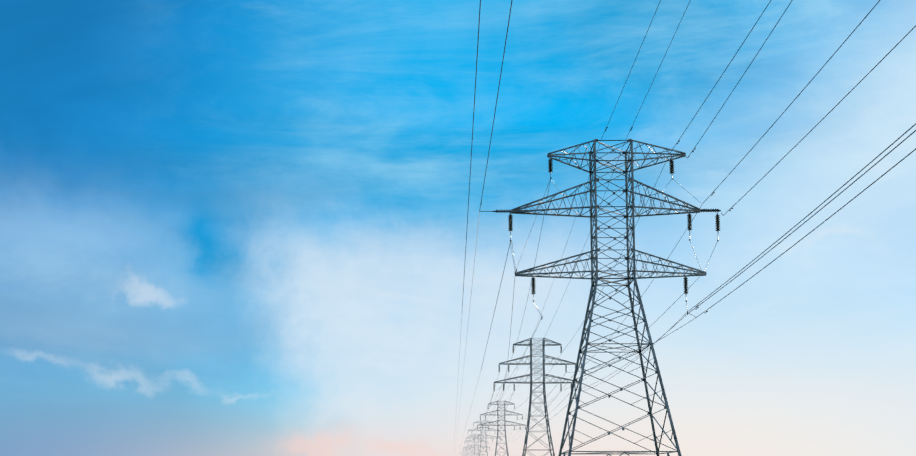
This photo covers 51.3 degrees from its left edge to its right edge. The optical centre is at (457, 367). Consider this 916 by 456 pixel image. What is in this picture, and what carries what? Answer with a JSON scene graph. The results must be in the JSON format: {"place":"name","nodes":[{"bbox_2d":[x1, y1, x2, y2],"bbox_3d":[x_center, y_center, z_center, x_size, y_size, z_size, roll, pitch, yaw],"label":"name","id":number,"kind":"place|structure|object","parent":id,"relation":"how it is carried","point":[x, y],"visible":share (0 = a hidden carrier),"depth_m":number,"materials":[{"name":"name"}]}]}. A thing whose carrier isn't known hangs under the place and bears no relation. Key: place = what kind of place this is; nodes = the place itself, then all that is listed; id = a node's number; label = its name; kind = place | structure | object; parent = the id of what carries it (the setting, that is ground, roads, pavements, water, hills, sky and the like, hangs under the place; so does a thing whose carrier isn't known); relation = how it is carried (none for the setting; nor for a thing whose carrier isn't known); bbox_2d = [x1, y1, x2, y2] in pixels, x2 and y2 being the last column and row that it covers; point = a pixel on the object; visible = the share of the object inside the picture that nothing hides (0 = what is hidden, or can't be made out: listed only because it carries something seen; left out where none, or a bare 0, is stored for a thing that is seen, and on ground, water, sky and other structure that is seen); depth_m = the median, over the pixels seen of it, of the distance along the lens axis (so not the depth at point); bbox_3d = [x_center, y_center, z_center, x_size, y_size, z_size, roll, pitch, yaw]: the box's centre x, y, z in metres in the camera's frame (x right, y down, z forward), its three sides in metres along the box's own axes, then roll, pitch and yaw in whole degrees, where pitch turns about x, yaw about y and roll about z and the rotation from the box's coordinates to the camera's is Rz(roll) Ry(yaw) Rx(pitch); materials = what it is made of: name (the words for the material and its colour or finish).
{"place":"outdoors","nodes":[
{"label":"outdoors","id":0,"kind":"place"},
{"bbox_2d":[0,0,915,455],"label":"sky","id":1,"kind":"structure","parent":0,"point":[228,227],"materials":[{"name":"blue"}]},
{"label":"ground","id":2,"kind":"structure","parent":0,"visible":0},
{"bbox_2d":[462,444,482,455],"bbox_3d":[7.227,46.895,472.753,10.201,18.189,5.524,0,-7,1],"label":"suspension tower pylon","id":3,"kind":"object","parent":2,"relation":"on","point":[472,454],"visible":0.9,"depth_m":473.32,"materials":[{"name":"grey metal"}]},
{"bbox_2d":[463,434,489,455],"bbox_3d":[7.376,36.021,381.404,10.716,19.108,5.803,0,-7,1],"label":"suspension tower pylon","id":4,"kind":"object","parent":2,"relation":"on","point":[478,445],"visible":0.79,"depth_m":381.45,"materials":[{"name":"grey metal"}]},
{"bbox_2d":[467,420,500,455],"bbox_3d":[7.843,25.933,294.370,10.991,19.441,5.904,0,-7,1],"label":"suspension tower pylon","id":5,"kind":"object","parent":2,"relation":"on","point":[485,451],"visible":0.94,"depth_m":294.71,"materials":[{"name":"grey metal"}]},
{"bbox_2d":[477,401,525,455],"bbox_3d":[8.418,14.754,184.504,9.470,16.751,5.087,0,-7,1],"label":"suspension tower pylon","id":6,"kind":"object","parent":2,"relation":"on","point":[504,420],"visible":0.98,"depth_m":185.19,"materials":[{"name":"grey metal"}]},
{"bbox_2d":[493,338,581,455],"bbox_3d":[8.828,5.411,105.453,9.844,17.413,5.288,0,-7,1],"label":"suspension tower pylon","id":7,"kind":"object","parent":2,"relation":"on","point":[530,363],"visible":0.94,"depth_m":105.81,"materials":[{"name":"grey metal"}]},
{"bbox_2d":[480,139,720,455],"bbox_3d":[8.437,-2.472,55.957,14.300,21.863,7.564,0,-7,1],"label":"pylon","id":8,"kind":"object","parent":2,"relation":"on","point":[518,210],"visible":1,"depth_m":56.40,"materials":[{"name":"metal"}]},
{"bbox_2d":[454,0,915,454],"bbox_3d":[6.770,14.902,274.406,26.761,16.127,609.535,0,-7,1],"label":"conductors","id":9,"kind":"object","parent":8,"relation":"attached to","point":[713,192],"visible":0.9,"depth_m":46.08,"materials":[{"name":"metal"}]}
]}

